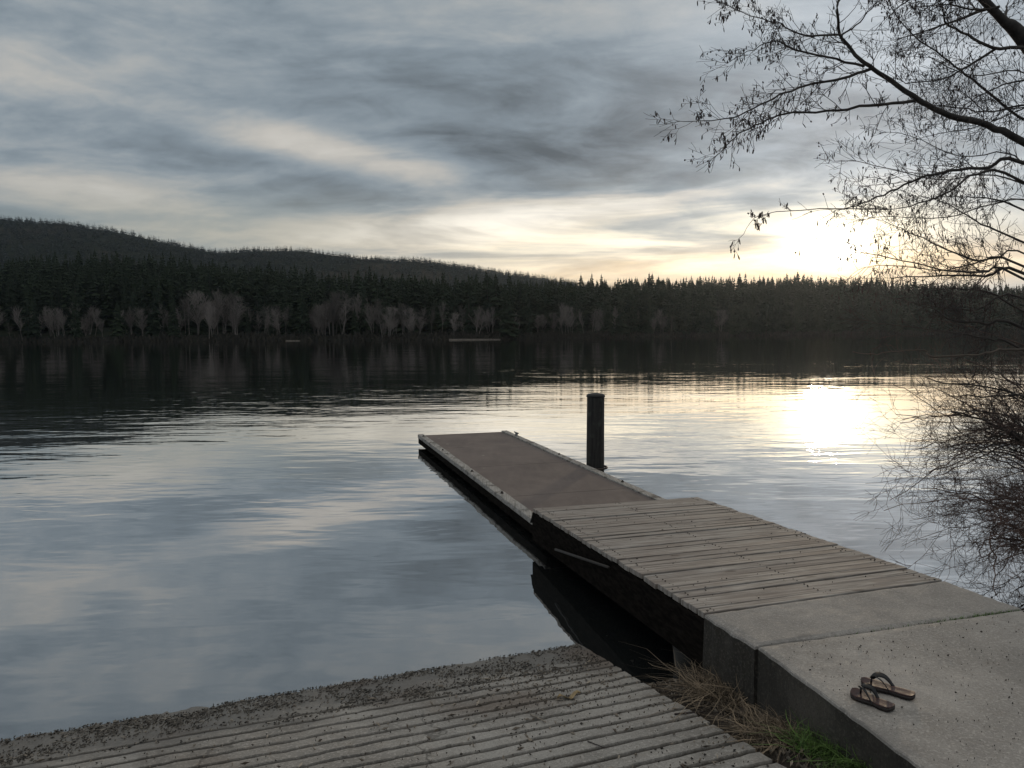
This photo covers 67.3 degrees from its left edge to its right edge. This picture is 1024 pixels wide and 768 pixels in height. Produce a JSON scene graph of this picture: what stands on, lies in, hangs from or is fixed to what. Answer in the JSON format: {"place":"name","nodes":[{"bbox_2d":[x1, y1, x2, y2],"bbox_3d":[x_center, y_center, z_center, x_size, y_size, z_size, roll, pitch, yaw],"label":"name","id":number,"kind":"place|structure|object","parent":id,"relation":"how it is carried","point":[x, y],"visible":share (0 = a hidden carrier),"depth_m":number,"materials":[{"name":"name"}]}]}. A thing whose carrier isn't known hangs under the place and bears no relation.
{"place":"outdoors","nodes":[
{"label":"outdoors","id":0,"kind":"place"},
{"bbox_2d":[0,220,1021,342],"bbox_3d":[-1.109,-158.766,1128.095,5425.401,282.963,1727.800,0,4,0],"label":"hills","id":1,"kind":"structure","parent":0,"point":[86,242],"depth_m":1106.49,"materials":[{"name":"plant"}]},
{"bbox_2d":[1,281,16,328],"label":"conifer tree","id":2,"kind":"object","parent":1,"relation":"on","point":[11,301],"visible":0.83,"depth_m":345.29,"materials":[{"name":"green plant"}]},
{"bbox_2d":[0,276,20,326],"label":"conifer tree","id":3,"kind":"object","parent":1,"relation":"on","point":[14,299],"visible":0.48,"depth_m":350.75,"materials":[{"name":"green plant"}]},
{"bbox_2d":[10,307,25,341],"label":"bare tree","id":4,"kind":"object","parent":1,"relation":"on","point":[17,319],"visible":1,"depth_m":299.66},
{"bbox_2d":[19,299,44,334],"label":"conifer tree","id":5,"kind":"object","parent":1,"relation":"on","point":[31,305],"visible":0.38,"depth_m":329.34,"materials":[{"name":"green plant"}]},
{"bbox_2d":[26,299,44,340],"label":"conifer tree","id":6,"kind":"object","parent":1,"relation":"on","point":[34,331],"visible":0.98,"depth_m":301.17,"materials":[{"name":"green plant"}]},
{"bbox_2d":[41,306,57,335],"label":"bare tree","id":7,"kind":"object","parent":1,"relation":"on","point":[47,317],"visible":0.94,"depth_m":322.19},
{"bbox_2d":[46,294,57,332],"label":"conifer tree","id":8,"kind":"object","parent":1,"relation":"on","point":[51,302],"visible":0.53,"depth_m":335.15,"materials":[{"name":"green plant"}]},
{"bbox_2d":[56,308,67,334],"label":"bare tree","id":9,"kind":"object","parent":1,"relation":"on","point":[60,316],"visible":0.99,"depth_m":308.01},
{"bbox_2d":[60,286,71,329],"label":"conifer tree","id":10,"kind":"object","parent":1,"relation":"on","point":[67,306],"visible":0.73,"depth_m":340.02,"materials":[{"name":"green plant"}]},
{"bbox_2d":[69,290,82,338],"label":"conifer tree","id":11,"kind":"object","parent":1,"relation":"on","point":[75,332],"visible":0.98,"depth_m":299.80,"materials":[{"name":"green plant"}]},
{"bbox_2d":[64,281,90,333],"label":"conifer tree","id":12,"kind":"object","parent":1,"relation":"on","point":[82,310],"visible":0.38,"depth_m":326.01,"materials":[{"name":"green plant"}]},
{"bbox_2d":[83,269,99,316],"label":"conifer tree","id":13,"kind":"object","parent":1,"relation":"on","point":[91,281],"visible":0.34,"depth_m":347.18,"materials":[{"name":"green plant"}]},
{"bbox_2d":[85,305,100,333],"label":"bare tree","id":14,"kind":"object","parent":1,"relation":"on","point":[91,317],"visible":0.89,"depth_m":326.79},
{"bbox_2d":[107,274,118,311],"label":"conifer tree","id":15,"kind":"object","parent":1,"relation":"on","point":[111,291],"visible":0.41,"depth_m":356.35,"materials":[{"name":"green plant"}]},
{"bbox_2d":[109,302,126,339],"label":"conifer tree","id":16,"kind":"object","parent":1,"relation":"on","point":[118,328],"visible":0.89,"depth_m":298.70,"materials":[{"name":"green plant"}]},
{"bbox_2d":[124,307,135,333],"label":"bare tree","id":17,"kind":"object","parent":1,"relation":"on","point":[130,323],"visible":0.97,"depth_m":311.62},
{"bbox_2d":[126,294,141,335],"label":"conifer tree","id":18,"kind":"object","parent":1,"relation":"on","point":[135,331],"visible":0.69,"depth_m":316.42,"materials":[{"name":"green plant"}]},
{"bbox_2d":[127,281,143,333],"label":"conifer tree","id":19,"kind":"object","parent":1,"relation":"on","point":[134,296],"visible":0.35,"depth_m":322.62,"materials":[{"name":"green plant"}]},
{"bbox_2d":[133,308,147,335],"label":"bare tree","id":20,"kind":"object","parent":1,"relation":"on","point":[142,320],"visible":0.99,"depth_m":299.36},
{"bbox_2d":[137,282,150,330],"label":"conifer tree","id":21,"kind":"object","parent":1,"relation":"on","point":[143,304],"visible":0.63,"depth_m":333.09,"materials":[{"name":"green plant"}]},
{"bbox_2d":[144,288,165,338],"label":"conifer tree","id":22,"kind":"object","parent":1,"relation":"on","point":[153,328],"visible":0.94,"depth_m":297.90,"materials":[{"name":"green plant"}]},
{"bbox_2d":[155,272,166,331],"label":"conifer tree","id":23,"kind":"object","parent":1,"relation":"on","point":[159,295],"visible":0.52,"depth_m":329.50,"materials":[{"name":"green plant"}]},
{"bbox_2d":[173,281,187,328],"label":"conifer tree","id":24,"kind":"object","parent":1,"relation":"on","point":[177,297],"visible":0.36,"depth_m":338.63,"materials":[{"name":"green plant"}]},
{"bbox_2d":[180,295,194,333],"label":"bare tree","id":25,"kind":"object","parent":1,"relation":"on","point":[187,310],"visible":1,"depth_m":299.82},
{"bbox_2d":[184,289,207,333],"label":"bare tree","id":26,"kind":"object","parent":1,"relation":"on","point":[197,319],"visible":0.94,"depth_m":303.26,"materials":[{"name":"plant"}]},
{"bbox_2d":[185,280,208,335],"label":"conifer tree","id":27,"kind":"object","parent":1,"relation":"on","point":[193,328],"visible":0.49,"depth_m":308.57,"materials":[{"name":"green plant"}]},
{"bbox_2d":[202,284,216,328],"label":"conifer tree","id":28,"kind":"object","parent":1,"relation":"on","point":[208,294],"visible":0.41,"depth_m":334.53,"materials":[{"name":"green plant"}]},
{"bbox_2d":[205,302,214,338],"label":"bare tree","id":29,"kind":"object","parent":1,"relation":"on","point":[209,315],"visible":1,"depth_m":294.57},
{"bbox_2d":[201,306,219,334],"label":"bare tree","id":30,"kind":"object","parent":1,"relation":"on","point":[214,309],"visible":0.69,"depth_m":301.29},
{"bbox_2d":[211,287,227,333],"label":"bare tree","id":31,"kind":"object","parent":1,"relation":"on","point":[218,304],"visible":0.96,"depth_m":305.14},
{"bbox_2d":[214,292,230,331],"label":"bare tree","id":32,"kind":"object","parent":1,"relation":"on","point":[222,309],"visible":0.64,"depth_m":313.13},
{"bbox_2d":[214,295,235,331],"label":"bare tree","id":33,"kind":"object","parent":1,"relation":"on","point":[224,314],"visible":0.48,"depth_m":322.81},
{"bbox_2d":[225,311,241,334],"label":"bare tree","id":34,"kind":"object","parent":1,"relation":"on","point":[231,320],"visible":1,"depth_m":296.44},
{"bbox_2d":[225,292,243,313],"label":"bare tree","id":35,"kind":"object","parent":1,"relation":"on","point":[231,297],"visible":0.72,"depth_m":316.05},
{"bbox_2d":[227,296,246,333],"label":"bare tree","id":36,"kind":"object","parent":1,"relation":"on","point":[237,306],"visible":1,"depth_m":297.41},
{"bbox_2d":[254,305,275,328],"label":"bare tree","id":37,"kind":"object","parent":1,"relation":"on","point":[266,309],"visible":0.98,"depth_m":294.29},
{"bbox_2d":[262,303,274,335],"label":"conifer tree","id":38,"kind":"object","parent":1,"relation":"on","point":[270,330],"visible":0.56,"depth_m":304.61,"materials":[{"name":"green plant"}]},
{"bbox_2d":[291,288,313,335],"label":"conifer tree","id":39,"kind":"object","parent":1,"relation":"on","point":[296,325],"visible":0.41,"depth_m":302.19,"materials":[{"name":"green plant"}]},
{"bbox_2d":[0,215,612,292],"bbox_3d":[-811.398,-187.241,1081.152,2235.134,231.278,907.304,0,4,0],"label":"hill forest","id":40,"kind":"object","parent":1,"relation":"on","point":[346,258],"visible":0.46,"depth_m":1171.05,"materials":[{"name":"plant"}]},
{"bbox_2d":[310,307,324,333],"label":"bare tree","id":41,"kind":"object","parent":1,"relation":"on","point":[318,319],"visible":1,"depth_m":295.11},
{"bbox_2d":[311,303,328,335],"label":"bare tree","id":42,"kind":"object","parent":1,"relation":"on","point":[322,307],"visible":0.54,"depth_m":303.90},
{"bbox_2d":[321,302,333,334],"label":"bare tree","id":43,"kind":"object","parent":1,"relation":"on","point":[330,315],"visible":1,"depth_m":294.75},
{"bbox_2d":[326,288,344,334],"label":"conifer tree","id":44,"kind":"object","parent":1,"relation":"on","point":[342,326],"visible":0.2,"depth_m":317.66,"materials":[{"name":"green plant"}]},
{"bbox_2d":[325,290,346,335],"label":"bare tree","id":45,"kind":"object","parent":1,"relation":"on","point":[338,295],"visible":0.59,"depth_m":308.01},
{"bbox_2d":[328,303,343,335],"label":"conifer tree","id":46,"kind":"object","parent":1,"relation":"on","point":[336,325],"visible":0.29,"depth_m":313.11,"materials":[{"name":"green plant"}]},
{"bbox_2d":[325,293,347,334],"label":"bare tree","id":47,"kind":"object","parent":1,"relation":"on","point":[333,309],"visible":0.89,"depth_m":298.10,"materials":[{"name":"plant"}]},
{"bbox_2d":[342,286,350,332],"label":"conifer tree","id":48,"kind":"object","parent":1,"relation":"on","point":[348,320],"visible":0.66,"depth_m":327.07,"materials":[{"name":"green plant"}]},
{"bbox_2d":[338,291,355,333],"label":"bare tree","id":49,"kind":"object","parent":1,"relation":"on","point":[345,307],"visible":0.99,"depth_m":293.57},
{"bbox_2d":[349,309,360,335],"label":"conifer tree","id":50,"kind":"object","parent":1,"relation":"on","point":[354,327],"visible":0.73,"depth_m":293.44,"materials":[{"name":"green plant"}]},
{"bbox_2d":[352,292,362,321],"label":"bare tree","id":51,"kind":"object","parent":1,"relation":"on","point":[357,298],"visible":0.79,"depth_m":317.26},
{"bbox_2d":[357,292,374,335],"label":"conifer tree","id":52,"kind":"object","parent":1,"relation":"on","point":[363,325],"visible":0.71,"depth_m":300.67,"materials":[{"name":"green plant"}]},
{"bbox_2d":[360,304,375,331],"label":"bare tree","id":53,"kind":"object","parent":1,"relation":"on","point":[370,316],"visible":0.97,"depth_m":291.89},
{"bbox_2d":[372,287,384,334],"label":"conifer tree","id":54,"kind":"object","parent":1,"relation":"on","point":[376,327],"visible":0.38,"depth_m":315.25,"materials":[{"name":"green plant"}]},
{"bbox_2d":[373,298,384,333],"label":"bare tree","id":55,"kind":"object","parent":1,"relation":"on","point":[378,312],"visible":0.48,"depth_m":307.58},
{"bbox_2d":[378,286,397,336],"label":"conifer tree","id":56,"kind":"object","parent":1,"relation":"on","point":[386,302],"visible":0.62,"depth_m":303.81,"materials":[{"name":"green plant"}]},
{"bbox_2d":[381,306,398,335],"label":"bare tree","id":57,"kind":"object","parent":1,"relation":"on","point":[389,313],"visible":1,"depth_m":287.28,"materials":[{"name":"plant"}]},
{"bbox_2d":[394,277,409,332],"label":"conifer tree","id":58,"kind":"object","parent":1,"relation":"on","point":[403,291],"visible":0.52,"depth_m":332.99,"materials":[{"name":"green plant"}]},
{"bbox_2d":[396,302,410,334],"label":"bare tree","id":59,"kind":"object","parent":1,"relation":"on","point":[402,307],"visible":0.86,"depth_m":305.83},
{"bbox_2d":[397,274,412,301],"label":"conifer tree","id":60,"kind":"object","parent":1,"relation":"on","point":[403,282],"visible":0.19,"depth_m":351.49,"materials":[{"name":"green plant"}]},
{"bbox_2d":[402,306,416,334],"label":"bare tree","id":61,"kind":"object","parent":1,"relation":"on","point":[411,321],"visible":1,"depth_m":288.16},
{"bbox_2d":[419,285,428,328],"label":"conifer tree","id":62,"kind":"object","parent":1,"relation":"on","point":[424,299],"visible":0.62,"depth_m":344.88,"materials":[{"name":"green plant"}]},
{"bbox_2d":[436,271,453,332],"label":"conifer tree","id":63,"kind":"object","parent":1,"relation":"on","point":[444,300],"visible":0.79,"depth_m":320.37,"materials":[{"name":"green plant"}]},
{"bbox_2d":[449,312,459,330],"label":"bare tree","id":64,"kind":"object","parent":1,"relation":"on","point":[454,323],"visible":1,"depth_m":286.14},
{"bbox_2d":[446,284,463,334],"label":"conifer tree","id":65,"kind":"object","parent":1,"relation":"on","point":[453,307],"visible":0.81,"depth_m":303.02,"materials":[{"name":"green plant"}]},
{"bbox_2d":[459,284,475,334],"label":"conifer tree","id":66,"kind":"object","parent":1,"relation":"on","point":[468,327],"visible":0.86,"depth_m":295.52,"materials":[{"name":"green plant"}]},
{"bbox_2d":[468,304,491,333],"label":"bare tree","id":67,"kind":"object","parent":1,"relation":"on","point":[478,315],"visible":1,"depth_m":290.28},
{"bbox_2d":[478,275,492,327],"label":"conifer tree","id":68,"kind":"object","parent":1,"relation":"on","point":[485,297],"visible":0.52,"depth_m":330.35,"materials":[{"name":"green plant"}]},
{"bbox_2d":[478,272,505,332],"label":"conifer tree","id":69,"kind":"object","parent":1,"relation":"on","point":[494,300],"visible":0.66,"depth_m":316.66,"materials":[{"name":"green plant"}]},
{"bbox_2d":[497,286,519,338],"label":"conifer tree","id":70,"kind":"object","parent":1,"relation":"on","point":[507,323],"visible":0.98,"depth_m":302.63,"materials":[{"name":"green plant"}]},
{"bbox_2d":[0,248,1023,333],"bbox_3d":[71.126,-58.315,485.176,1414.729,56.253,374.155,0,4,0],"label":"forest","id":71,"kind":"object","parent":1,"relation":"on","point":[42,280],"visible":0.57,"depth_m":400.67,"materials":[{"name":"plant"}]},
{"bbox_2d":[0,328,1023,342],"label":"shore undergrowth","id":72,"kind":"object","parent":1,"relation":"on","point":[356,336],"visible":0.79,"depth_m":296.90,"materials":[{"name":"plant"}]},
{"bbox_2d":[514,291,532,334],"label":"conifer tree","id":73,"kind":"object","parent":1,"relation":"on","point":[521,313],"visible":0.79,"depth_m":330.60,"materials":[{"name":"green plant"}]},
{"bbox_2d":[547,312,560,331],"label":"bare tree","id":74,"kind":"object","parent":1,"relation":"on","point":[554,321],"visible":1,"depth_m":336.83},
{"bbox_2d":[554,301,567,334],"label":"conifer tree","id":75,"kind":"object","parent":1,"relation":"on","point":[562,328],"visible":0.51,"depth_m":345.68,"materials":[{"name":"green plant"}]},
{"bbox_2d":[557,288,571,332],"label":"conifer tree","id":76,"kind":"object","parent":1,"relation":"on","point":[565,300],"visible":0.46,"depth_m":363.20,"materials":[{"name":"green plant"}]},
{"bbox_2d":[559,306,574,332],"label":"bare tree","id":77,"kind":"object","parent":1,"relation":"on","point":[570,324],"visible":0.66,"depth_m":340.54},
{"bbox_2d":[568,292,583,333],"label":"conifer tree","id":78,"kind":"object","parent":1,"relation":"on","point":[576,307],"visible":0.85,"depth_m":350.76,"materials":[{"name":"green plant"}]},
{"bbox_2d":[589,309,602,330],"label":"bare tree","id":79,"kind":"object","parent":1,"relation":"on","point":[597,316],"visible":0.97,"depth_m":366.08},
{"bbox_2d":[592,299,605,331],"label":"conifer tree","id":80,"kind":"object","parent":1,"relation":"on","point":[600,306],"visible":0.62,"depth_m":388.17,"materials":[{"name":"green plant"}]},
{"bbox_2d":[715,310,728,330],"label":"bare tree","id":81,"kind":"object","parent":1,"relation":"on","point":[723,318],"visible":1,"depth_m":428.64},
{"bbox_2d":[718,302,728,330],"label":"conifer tree","id":82,"kind":"object","parent":1,"relation":"on","point":[723,323],"visible":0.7,"depth_m":437.69,"materials":[{"name":"green plant"}]},
{"bbox_2d":[0,334,1023,740],"bbox_3d":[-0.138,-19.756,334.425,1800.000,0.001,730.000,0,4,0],"label":"water","id":83,"kind":"structure","parent":0,"point":[194,524],"depth_m":11.41,"materials":[{"name":"liquid"}]},
{"bbox_2d":[418,430,664,533],"bbox_3d":[0.310,1.448,12.275,2.300,0.551,8.042,-2,4,-16],"label":"floating dock","id":84,"kind":"object","parent":83,"relation":"on","point":[516,477],"visible":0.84,"depth_m":11.33,"materials":[{"name":"grey wood"}]},
{"bbox_2d":[586,393,604,471],"bbox_3d":[1.323,1.613,12.216,0.311,2.955,0.298,0,4,0],"label":"mooring pile","id":85,"kind":"object","parent":83,"relation":"in","point":[595,435],"visible":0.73,"depth_m":12.04,"materials":[{"name":"black wood"}]},
{"bbox_2d":[672,645,702,675],"bbox_3d":[1.227,1.778,5.223,0.258,0.475,0.340,0,4,0],"label":"boulder","id":86,"kind":"object","parent":83,"relation":"in","point":[679,655],"visible":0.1,"depth_m":5.12,"materials":[{"name":"stone"}]},
{"bbox_2d":[0,0,1023,293],"label":"sky","id":87,"kind":"structure","parent":0,"point":[519,136],"materials":[{"name":"grey"}]},
{"bbox_2d":[646,671,841,767],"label":"ground","id":88,"kind":"structure","parent":0,"point":[773,756],"depth_m":4.11,"materials":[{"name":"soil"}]},
{"bbox_2d":[0,644,785,767],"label":"boat ramp","id":89,"kind":"object","parent":88,"relation":"on","point":[336,748],"visible":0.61,"depth_m":4.16,"materials":[{"name":"concrete"}]},
{"bbox_2d":[0,643,608,765],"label":"shore litter","id":90,"kind":"object","parent":89,"relation":"on","point":[202,713],"visible":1,"depth_m":4.71,"materials":[{"name":"brown plant"}]},
{"bbox_2d":[0,656,769,767],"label":"ramp litter","id":91,"kind":"object","parent":89,"relation":"on","point":[682,765],"visible":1,"depth_m":4.33,"materials":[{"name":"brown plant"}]},
{"bbox_2d":[557,690,579,698],"bbox_3d":[0.335,1.838,4.527,0.150,0.051,0.054,-2,4,-25],"label":"dead leaf","id":92,"kind":"object","parent":89,"relation":"on","point":[573,694],"visible":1,"depth_m":4.54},
{"bbox_2d":[613,642,769,726],"bbox_3d":[1.277,1.724,4.459,1.366,0.266,1.680,0,4,0],"label":"dry grass tuft","id":93,"kind":"object","parent":88,"relation":"on","point":[719,690],"visible":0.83,"depth_m":4.40,"materials":[{"name":"plant"}]},
{"bbox_2d":[682,686,822,765],"bbox_3d":[1.330,1.713,3.853,1.069,0.190,0.899,3,5,41],"label":"dry grass tuft","id":94,"kind":"object","parent":88,"relation":"on","point":[753,728],"visible":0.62,"depth_m":3.86,"materials":[{"name":"plant"}]},
{"bbox_2d":[736,705,815,763],"bbox_3d":[1.500,1.691,3.811,0.695,0.174,0.682,-2,4,-21],"label":"dry grass tuft","id":95,"kind":"object","parent":88,"relation":"on","point":[784,724],"visible":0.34,"depth_m":3.79,"materials":[{"name":"plant"}]},
{"bbox_2d":[747,708,856,767],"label":"green grass clump","id":96,"kind":"object","parent":88,"relation":"on","point":[805,742],"visible":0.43,"depth_m":3.62,"materials":[{"name":"plant"}]},
{"bbox_2d":[646,0,1023,373],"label":"alder tree","id":97,"kind":"object","parent":88,"relation":"on","point":[1013,29],"visible":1,"depth_m":6.14,"materials":[{"name":"brown plant"}]},
{"bbox_2d":[853,345,1023,357],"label":"dead branch","id":98,"kind":"object","parent":97,"relation":"attached to","point":[1012,349],"visible":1,"depth_m":5.66,"materials":[{"name":"wood"}]},
{"bbox_2d":[810,734,871,767],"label":"green grass clump","id":99,"kind":"object","parent":88,"relation":"on","point":[852,764],"visible":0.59,"depth_m":3.41,"materials":[{"name":"plant"}]},
{"bbox_2d":[703,581,1021,708],"bbox_3d":[2.144,1.682,4.713,1.912,0.612,0.568,-2,4,-18],"label":"concrete landing","id":100,"kind":"object","parent":88,"relation":"on","point":[733,641],"visible":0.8,"depth_m":4.58,"materials":[{"name":"concrete"}]},
{"bbox_2d":[530,497,941,667],"bbox_3d":[1.585,1.494,6.684,1.986,0.483,3.687,-1,4,-15],"label":"gangway","id":101,"kind":"object","parent":100,"relation":"on","point":[578,539],"visible":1,"depth_m":5.94,"materials":[{"name":"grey wood"}]},
{"bbox_2d":[825,301,1023,552],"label":"willow shrub","id":102,"kind":"object","parent":88,"relation":"on","point":[968,419],"visible":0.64,"depth_m":7.80,"materials":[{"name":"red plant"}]},
{"bbox_2d":[847,383,1023,606],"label":"willow shrub","id":103,"kind":"object","parent":88,"relation":"on","point":[1015,528],"visible":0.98,"depth_m":6.31,"materials":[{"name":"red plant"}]},
{"bbox_2d":[911,333,1023,493],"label":"alder sapling","id":104,"kind":"object","parent":88,"relation":"on","point":[1010,433],"visible":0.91,"depth_m":7.13,"materials":[{"name":"brown plant"}]},
{"bbox_2d":[757,610,1023,767],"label":"concrete path","id":105,"kind":"structure","parent":0,"point":[800,689],"depth_m":3.71,"materials":[{"name":"concrete"}]},
{"bbox_2d":[555,503,1023,767],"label":"path grit","id":106,"kind":"object","parent":105,"relation":"on","point":[884,649],"visible":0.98,"depth_m":4.04,"materials":[{"name":"gravel"}]},
{"bbox_2d":[850,683,894,711],"bbox_3d":[1.638,1.421,3.506,0.089,0.068,0.199,-3,4,-30],"label":"flip flop","id":107,"kind":"object","parent":105,"relation":"on","point":[862,695],"visible":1,"depth_m":3.51},
{"bbox_2d":[861,672,914,699],"bbox_3d":[1.771,1.412,3.623,0.238,0.068,0.089,3,5,39],"label":"flip flop","id":108,"kind":"object","parent":105,"relation":"on","point":[890,688],"visible":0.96,"depth_m":3.62},
{"bbox_2d":[835,609,1022,636],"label":"joint moss","id":109,"kind":"object","parent":105,"relation":"on","point":[961,617],"visible":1,"depth_m":4.59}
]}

